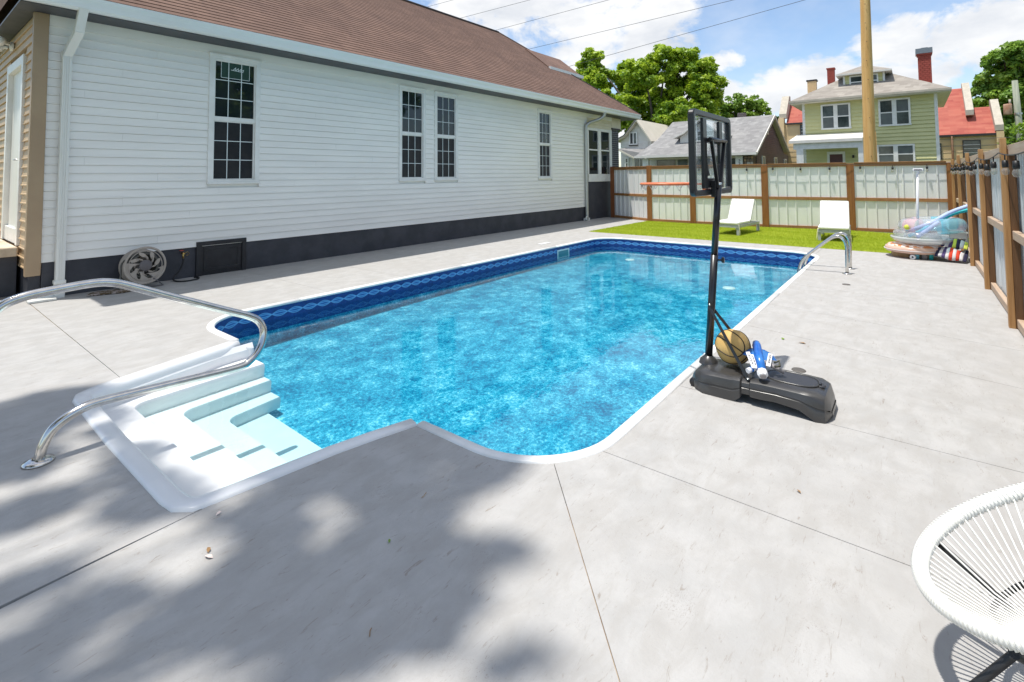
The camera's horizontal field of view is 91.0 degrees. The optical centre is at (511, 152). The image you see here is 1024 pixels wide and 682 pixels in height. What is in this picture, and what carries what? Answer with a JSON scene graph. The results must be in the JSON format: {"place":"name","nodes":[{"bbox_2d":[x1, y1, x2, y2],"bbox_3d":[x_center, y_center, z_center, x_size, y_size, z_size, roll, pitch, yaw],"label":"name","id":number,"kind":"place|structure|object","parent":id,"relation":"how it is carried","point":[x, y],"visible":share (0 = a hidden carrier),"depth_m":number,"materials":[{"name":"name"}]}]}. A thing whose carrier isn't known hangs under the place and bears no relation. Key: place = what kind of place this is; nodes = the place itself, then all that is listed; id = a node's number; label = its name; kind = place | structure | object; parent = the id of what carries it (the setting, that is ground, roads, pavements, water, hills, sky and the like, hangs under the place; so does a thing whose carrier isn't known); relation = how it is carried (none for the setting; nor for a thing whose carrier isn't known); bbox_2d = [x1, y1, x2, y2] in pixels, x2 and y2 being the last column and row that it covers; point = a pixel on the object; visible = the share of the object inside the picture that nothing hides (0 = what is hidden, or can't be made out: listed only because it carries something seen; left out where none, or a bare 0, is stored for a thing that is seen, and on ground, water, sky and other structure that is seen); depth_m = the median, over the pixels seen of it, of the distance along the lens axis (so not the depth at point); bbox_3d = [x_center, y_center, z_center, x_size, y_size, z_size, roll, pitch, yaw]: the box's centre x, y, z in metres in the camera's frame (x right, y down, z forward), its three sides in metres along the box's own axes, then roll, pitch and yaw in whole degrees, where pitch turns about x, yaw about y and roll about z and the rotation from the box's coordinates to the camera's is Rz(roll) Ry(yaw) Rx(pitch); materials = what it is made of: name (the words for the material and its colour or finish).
{"place":"outdoors","nodes":[
{"label":"outdoors","id":0,"kind":"place"},
{"bbox_2d":[87,289,129,296],"bbox_3d":[-5.807,2.023,7.313,0.544,0.022,0.278,1,-3,-30],"label":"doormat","id":1,"kind":"object","parent":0,"point":[107,292],"visible":0.74,"depth_m":7.22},
{"bbox_2d":[0,217,1023,681],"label":"pool deck","id":2,"kind":"structure","parent":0,"point":[684,531],"depth_m":2.38,"materials":[{"name":"concrete"}]},
{"bbox_2d":[0,239,17,297],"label":"stoop","id":3,"kind":"object","parent":2,"relation":"on","point":[8,259],"visible":0.99,"depth_m":7.12,"materials":[{"name":"stone"}]},
{"bbox_2d":[26,295,56,303],"bbox_3d":[-6.395,1.934,6.833,0.239,0.164,0.280,-3,-3,38],"label":"splash block","id":4,"kind":"object","parent":2,"relation":"on","point":[44,299],"depth_m":6.79,"materials":[{"name":"white plastic"}]},
{"bbox_2d":[0,278,266,469],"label":"handrail","id":5,"kind":"object","parent":2,"relation":"on","point":[41,458],"visible":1,"depth_m":3.31,"materials":[{"name":"silver metal"}]},
{"bbox_2d":[118,246,165,289],"bbox_3d":[-5.669,1.744,7.685,0.337,0.617,0.623,-3,-3,38],"label":"hose reel","id":6,"kind":"object","parent":2,"relation":"on","point":[140,265],"visible":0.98,"depth_m":7.63,"materials":[{"name":"grey plastic"}]},
{"bbox_2d":[0,0,640,297],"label":"house","id":7,"kind":"structure","parent":2,"relation":"on","point":[204,137],"depth_m":9.53,"materials":[{"name":"white plastic"}]},
{"bbox_2d":[1,54,26,245],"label":"door","id":8,"kind":"structure","parent":7,"relation":"in","point":[16,75],"depth_m":7.97,"materials":[{"name":"white wood"}]},
{"bbox_2d":[172,258,199,281],"bbox_3d":[-5.286,1.899,8.181,0.306,0.350,0.377,-3,-3,38],"label":"garden hose","id":9,"kind":"object","parent":7,"relation":"hanging from","point":[197,278],"visible":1,"depth_m":8.15,"materials":[{"name":"black rubber"}]},
{"bbox_2d":[195,237,246,276],"bbox_3d":[-5.067,1.813,8.780,0.045,0.575,0.810,-3,-3,38],"label":"access door","id":10,"kind":"structure","parent":7,"relation":"in","point":[214,258],"depth_m":8.76,"materials":[{"name":"black metal"}]},
{"bbox_2d":[206,52,261,183],"bbox_3d":[-4.976,-0.586,9.032,0.083,2.294,0.899,-3,-3,38],"label":"window","id":11,"kind":"structure","parent":7,"relation":"in","point":[233,154],"depth_m":9.04,"materials":[{"name":"clear glass"}]},
{"bbox_2d":[398,84,426,180],"bbox_3d":[-2.421,-0.455,12.239,0.083,2.294,0.854,-3,-3,38],"label":"window","id":12,"kind":"structure","parent":7,"relation":"in","point":[412,100],"depth_m":12.26,"materials":[{"name":"clear glass"}]},
{"bbox_2d":[433,91,458,180],"bbox_3d":[-1.711,-0.419,13.130,0.083,2.294,0.864,-3,-3,38],"label":"window","id":13,"kind":"structure","parent":7,"relation":"in","point":[446,104],"depth_m":13.15,"materials":[{"name":"clear glass"}]},
{"bbox_2d":[537,108,552,178],"bbox_3d":[1.092,-0.276,16.648,0.083,2.294,0.834,-3,-3,38],"label":"window","id":14,"kind":"structure","parent":7,"relation":"in","point":[545,167],"depth_m":16.69,"materials":[{"name":"white glass"}]},
{"bbox_2d":[587,127,611,173],"bbox_3d":[3.418,-0.042,19.582,0.055,1.756,1.930,-3,-3,38],"label":"window","id":15,"kind":"structure","parent":7,"relation":"in","point":[599,140],"depth_m":19.51,"materials":[{"name":"clear glass"}]},
{"bbox_2d":[72,237,819,512],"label":"swimming pool","id":16,"kind":"structure","parent":2,"relation":"in","point":[572,351],"depth_m":5.57,"materials":[{"name":"blue liquid"}]},
{"bbox_2d":[640,108,835,423],"bbox_3d":[1.704,0.748,3.966,0.882,2.150,1.370,1,-3,-21],"label":"basketball hoop","id":17,"kind":"object","parent":2,"relation":"on","point":[811,397],"visible":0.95,"depth_m":3.77,"materials":[{"name":"plastic"}]},
{"bbox_2d":[715,329,750,364],"bbox_3d":[1.730,1.519,3.933,0.264,0.263,0.260,-3,-3,38],"label":"basketball","id":18,"kind":"object","parent":17,"relation":"on","point":[739,342],"visible":0.81,"depth_m":3.85,"materials":[{"name":"rubber"}]},
{"bbox_2d":[742,340,784,378],"bbox_3d":[1.814,1.524,3.704,0.259,0.188,0.270,1,-3,-21],"label":"pool toy","id":19,"kind":"object","parent":17,"relation":"on","point":[757,355],"visible":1,"depth_m":3.67,"materials":[{"name":"blue plastic"}]},
{"bbox_2d":[792,367,805,372],"bbox_3d":[2.410,1.827,4.226,0.109,0.006,0.109,-3,-3,38],"label":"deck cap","id":20,"kind":"object","parent":2,"relation":"in","point":[798,369],"visible":1,"depth_m":4.22,"materials":[{"name":"grey"}]},
{"bbox_2d":[646,161,953,234],"bbox_3d":[8.246,1.334,15.591,8.412,2.005,0.368,-2,-3,35],"label":"fence","id":21,"kind":"object","parent":2,"relation":"on","point":[783,199],"visible":0.69,"depth_m":15.01,"materials":[{"name":"white wood"}]},
{"bbox_2d":[610,166,646,220],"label":"gate","id":22,"kind":"structure","parent":21,"relation":"attached to","point":[625,204],"depth_m":19.03,"materials":[{"name":"white wood"}]},
{"bbox_2d":[698,163,941,171],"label":"string lights","id":23,"kind":"object","parent":21,"relation":"attached to","point":[892,167],"visible":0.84,"depth_m":14.40,"materials":[{"name":"black rubber"}]},
{"bbox_2d":[797,232,854,274],"bbox_3d":[5.406,1.929,8.695,0.829,1.085,0.688,-3,-3,38],"label":"pool ladder","id":24,"kind":"object","parent":2,"relation":"attached to","point":[848,256],"visible":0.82,"depth_m":8.57,"materials":[{"name":"silver metal"}]},
{"bbox_2d":[921,255,927,259],"bbox_3d":[7.873,1.960,9.600,0.099,0.160,0.099,-3,-3,38],"label":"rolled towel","id":25,"kind":"object","parent":2,"relation":"on","point":[924,257],"visible":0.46,"depth_m":9.56,"materials":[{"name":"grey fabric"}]},
{"bbox_2d":[934,247,968,261],"bbox_3d":[8.121,1.872,9.291,0.500,0.239,0.284,-3,-3,38],"label":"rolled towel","id":26,"kind":"object","parent":2,"relation":"on","point":[951,253],"visible":1,"depth_m":9.25,"materials":[{"name":"multicoloured fabric"}]},
{"bbox_2d":[941,238,968,249],"bbox_3d":[8.250,1.696,9.374,0.411,0.215,0.192,-3,-3,38],"label":"beach mat","id":27,"kind":"object","parent":26,"relation":"on","point":[957,244],"visible":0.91,"depth_m":9.31,"materials":[{"name":"multicoloured fabric"}]},
{"bbox_2d":[948,230,968,261],"bbox_3d":[8.451,1.759,9.518,0.260,0.545,0.480,-3,-3,38],"label":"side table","id":28,"kind":"object","parent":2,"relation":"on","point":[953,234],"visible":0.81,"depth_m":9.36,"materials":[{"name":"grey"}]},
{"bbox_2d":[911,482,1023,681],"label":"string chair","id":29,"kind":"object","parent":2,"relation":"on","point":[1006,632],"visible":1,"depth_m":1.68,"materials":[{"name":"white plastic"}]},
{"bbox_2d":[951,138,1023,335],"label":"fence","id":30,"kind":"object","parent":2,"relation":"on","point":[993,217],"visible":0.79,"depth_m":6.69,"materials":[{"name":"beige wood"}]},
{"bbox_2d":[950,151,1023,175],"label":"string lights","id":31,"kind":"object","parent":30,"relation":"attached to","point":[1015,164],"visible":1,"depth_m":6.32,"materials":[{"name":"black rubber"}]},
{"bbox_2d":[498,0,606,29],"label":"overhead wire","id":32,"kind":"object","parent":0,"point":[554,14],"visible":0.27,"depth_m":36.33,"materials":[{"name":"grey"}]},
{"bbox_2d":[531,0,731,48],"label":"overhead wire","id":33,"kind":"object","parent":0,"point":[636,23],"visible":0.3,"depth_m":32.20,"materials":[{"name":"grey"}]},
{"bbox_2d":[619,120,668,193],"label":"house","id":34,"kind":"structure","parent":0,"point":[637,137],"depth_m":42.78,"materials":[{"name":"grey"}]},
{"bbox_2d":[625,158,628,166],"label":"window","id":35,"kind":"structure","parent":34,"relation":"in","point":[626,159],"depth_m":43.14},
{"bbox_2d":[629,132,637,145],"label":"window","id":36,"kind":"structure","parent":34,"relation":"in","point":[633,136],"depth_m":42.81,"materials":[{"name":"grey"}]},
{"bbox_2d":[572,0,802,65],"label":"overhead wire","id":37,"kind":"object","parent":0,"point":[692,31],"visible":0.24,"depth_m":30.03,"materials":[{"name":"grey"}]},
{"bbox_2d":[634,113,788,165],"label":"house","id":38,"kind":"structure","parent":0,"point":[758,140],"depth_m":34.79,"materials":[{"name":"grey"}]},
{"bbox_2d":[657,160,674,165],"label":"window","id":39,"kind":"structure","parent":38,"relation":"in","point":[659,162],"depth_m":35.46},
{"bbox_2d":[678,160,686,164],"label":"window","id":40,"kind":"structure","parent":38,"relation":"in","point":[680,162],"depth_m":34.73,"materials":[{"name":"grey glass"}]},
{"bbox_2d":[696,159,700,164],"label":"window","id":41,"kind":"structure","parent":38,"relation":"in","point":[698,161],"depth_m":34.05,"materials":[{"name":"grey glass"}]},
{"bbox_2d":[409,0,1023,166],"label":"sky","id":42,"kind":"structure","parent":0,"point":[771,55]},
{"bbox_2d":[589,220,928,255],"bbox_3d":[6.660,2.281,14.078,7.750,0.055,4.390,-3,-3,38],"label":"turf base","id":43,"kind":"object","parent":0,"point":[754,237],"visible":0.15,"depth_m":13.11,"materials":[{"name":"green plant"}]},
{"bbox_2d":[719,199,759,235],"bbox_3d":[6.382,1.800,14.257,0.735,0.927,1.643,-3,-4,44],"label":"sun lounger","id":44,"kind":"object","parent":43,"relation":"on","point":[740,213],"visible":0.84,"depth_m":14.36,"materials":[{"name":"plastic"}]},
{"bbox_2d":[816,201,851,241],"bbox_3d":[8.216,1.720,12.826,0.736,0.927,1.642,-2,-3,34],"label":"sun lounger","id":45,"kind":"object","parent":43,"relation":"on","point":[834,216],"visible":0.95,"depth_m":12.98,"materials":[{"name":"plastic"}]},
{"bbox_2d":[778,79,1003,162],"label":"building","id":46,"kind":"structure","parent":0,"point":[962,120],"depth_m":34.27,"materials":[{"name":"stone"}]},
{"bbox_2d":[800,125,802,134],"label":"window","id":47,"kind":"structure","parent":46,"relation":"in","point":[801,126],"depth_m":39.47,"materials":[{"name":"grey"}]},
{"bbox_2d":[940,143,941,158],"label":"window","id":48,"kind":"structure","parent":46,"relation":"in","point":[940,143],"depth_m":34.22,"materials":[{"name":"grey"}]},
{"bbox_2d":[962,140,980,157],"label":"window","id":49,"kind":"structure","parent":46,"relation":"in","point":[977,143],"depth_m":33.28,"materials":[{"name":"grey"}]},
{"bbox_2d":[891,251,910,257],"bbox_3d":[7.766,2.019,10.041,0.318,0.085,0.397,-3,-3,38],"label":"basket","id":50,"kind":"object","parent":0,"point":[899,254],"visible":0.53,"depth_m":9.91,"materials":[{"name":"brown wicker"}]},
{"bbox_2d":[884,241,942,254],"bbox_3d":[7.937,1.880,9.910,0.983,0.178,0.983,-3,-3,38],"label":"pool float","id":51,"kind":"object","parent":50,"relation":"on","point":[903,248],"visible":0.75,"depth_m":9.62,"materials":[{"name":"orange"}]},
{"bbox_2d":[890,228,953,244],"bbox_3d":[8.010,1.639,9.823,0.997,0.250,0.997,-3,-3,38],"label":"pool float","id":52,"kind":"object","parent":51,"relation":"on","point":[926,239],"visible":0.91,"depth_m":9.64,"materials":[{"name":"white plastic"}]},
{"bbox_2d":[913,169,922,238],"bbox_3d":[7.994,1.034,9.865,0.165,1.436,0.097,-3,-3,38],"label":"pool brush","id":53,"kind":"object","parent":52,"relation":"on","point":[917,194],"visible":0.96,"depth_m":9.88,"materials":[{"name":"white"}]},
{"bbox_2d":[908,224,931,236],"bbox_3d":[7.907,1.453,9.663,0.541,0.352,0.076,-1,-3,8],"label":"pool noodle","id":54,"kind":"object","parent":52,"relation":"on","point":[916,232],"visible":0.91,"depth_m":9.65,"materials":[{"name":"teal plastic"}]},
{"bbox_2d":[916,220,940,238],"bbox_3d":[7.922,1.468,9.576,0.401,0.355,0.079,-2,-3,22],"label":"pool noodle","id":55,"kind":"object","parent":52,"relation":"on","point":[928,229],"visible":1,"depth_m":9.55,"materials":[{"name":"white plastic"}]},
{"bbox_2d":[898,216,967,234],"bbox_3d":[8.138,1.410,9.756,1.050,0.328,1.050,-3,-3,38],"label":"pool float","id":56,"kind":"object","parent":52,"relation":"on","point":[907,227],"visible":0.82,"depth_m":9.68,"materials":[{"name":"clear plastic"}]},
{"bbox_2d":[906,209,967,232],"bbox_3d":[8.197,1.298,9.630,1.070,0.540,0.075,-2,-3,32],"label":"pool noodle","id":57,"kind":"object","parent":56,"relation":"on","point":[953,214],"visible":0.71,"depth_m":9.50,"materials":[{"name":"teal plastic"}]},
{"bbox_2d":[908,204,966,231],"bbox_3d":[8.160,1.240,9.567,1.016,0.611,0.077,-2,-3,32],"label":"pool noodle","id":58,"kind":"object","parent":56,"relation":"on","point":[948,213],"visible":0.81,"depth_m":9.55,"materials":[{"name":"white plastic"}]},
{"label":"ground","id":59,"kind":"structure","parent":0,"visible":0},
{"bbox_2d":[575,43,729,132],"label":"broadleaf tree","id":60,"kind":"object","parent":59,"relation":"on","point":[702,83],"visible":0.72,"depth_m":50.46,"materials":[{"name":"green plant"}]},
{"bbox_2d":[717,92,771,117],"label":"broadleaf tree","id":61,"kind":"object","parent":59,"relation":"on","point":[749,107],"visible":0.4,"depth_m":53.93,"materials":[{"name":"green plant"}]},
{"bbox_2d":[860,0,877,161],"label":"utility pole","id":62,"kind":"object","parent":59,"relation":"on","point":[869,139],"visible":0.81,"depth_m":16.32,"materials":[{"name":"brown wood"}]},
{"bbox_2d":[789,47,951,197],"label":"house","id":63,"kind":"structure","parent":59,"relation":"on","point":[906,120],"depth_m":27.69,"materials":[{"name":"green"}]},
{"bbox_2d":[827,151,844,162],"bbox_3d":[18.505,0.998,28.665,0.870,2.100,0.070,-3,-3,38],"label":"front door","id":64,"kind":"structure","parent":63,"relation":"in","point":[832,157],"depth_m":28.68,"materials":[{"name":"white"}]},
{"bbox_2d":[821,103,851,129],"bbox_3d":[18.511,-2.061,28.765,1.470,1.460,0.100,-3,-3,38],"label":"window","id":65,"kind":"structure","parent":63,"relation":"in","point":[833,116],"depth_m":28.72,"materials":[{"name":"white glass"}]},
{"bbox_2d":[878,97,911,126],"bbox_3d":[20.604,-2.175,27.103,1.420,1.480,0.100,-3,-3,38],"label":"window","id":66,"kind":"structure","parent":63,"relation":"in","point":[888,114],"depth_m":27.06,"materials":[{"name":"white glass"}]},
{"bbox_2d":[877,144,915,161],"bbox_3d":[20.609,0.093,27.006,1.670,1.060,0.100,-3,-3,38],"label":"window","id":67,"kind":"structure","parent":63,"relation":"in","point":[885,153],"depth_m":26.97,"materials":[{"name":"white glass"}]},
{"bbox_2d":[970,40,1023,144],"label":"broadleaf tree","id":68,"kind":"object","parent":59,"relation":"on","point":[1007,68],"visible":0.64,"depth_m":40.74,"materials":[{"name":"green plant"}]},
{"bbox_2d":[997,123,1023,143],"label":"shrub","id":69,"kind":"object","parent":59,"relation":"on","point":[1021,130],"visible":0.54,"depth_m":14.21,"materials":[{"name":"green plant"}]},
{"bbox_2d":[1003,80,1023,140],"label":"utility pole","id":70,"kind":"object","parent":59,"relation":"on","point":[1007,110],"visible":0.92,"depth_m":28.43,"materials":[{"name":"wood"}]},
{"bbox_2d":[939,137,1006,139],"bbox_3d":[32.954,-1.418,24.973,19.401,0.703,0.022,-3,-3,38],"label":"service wire","id":71,"kind":"object","parent":70,"relation":"attached to","point":[973,138],"visible":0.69,"depth_m":29.54,"materials":[{"name":"grey"}]}
]}

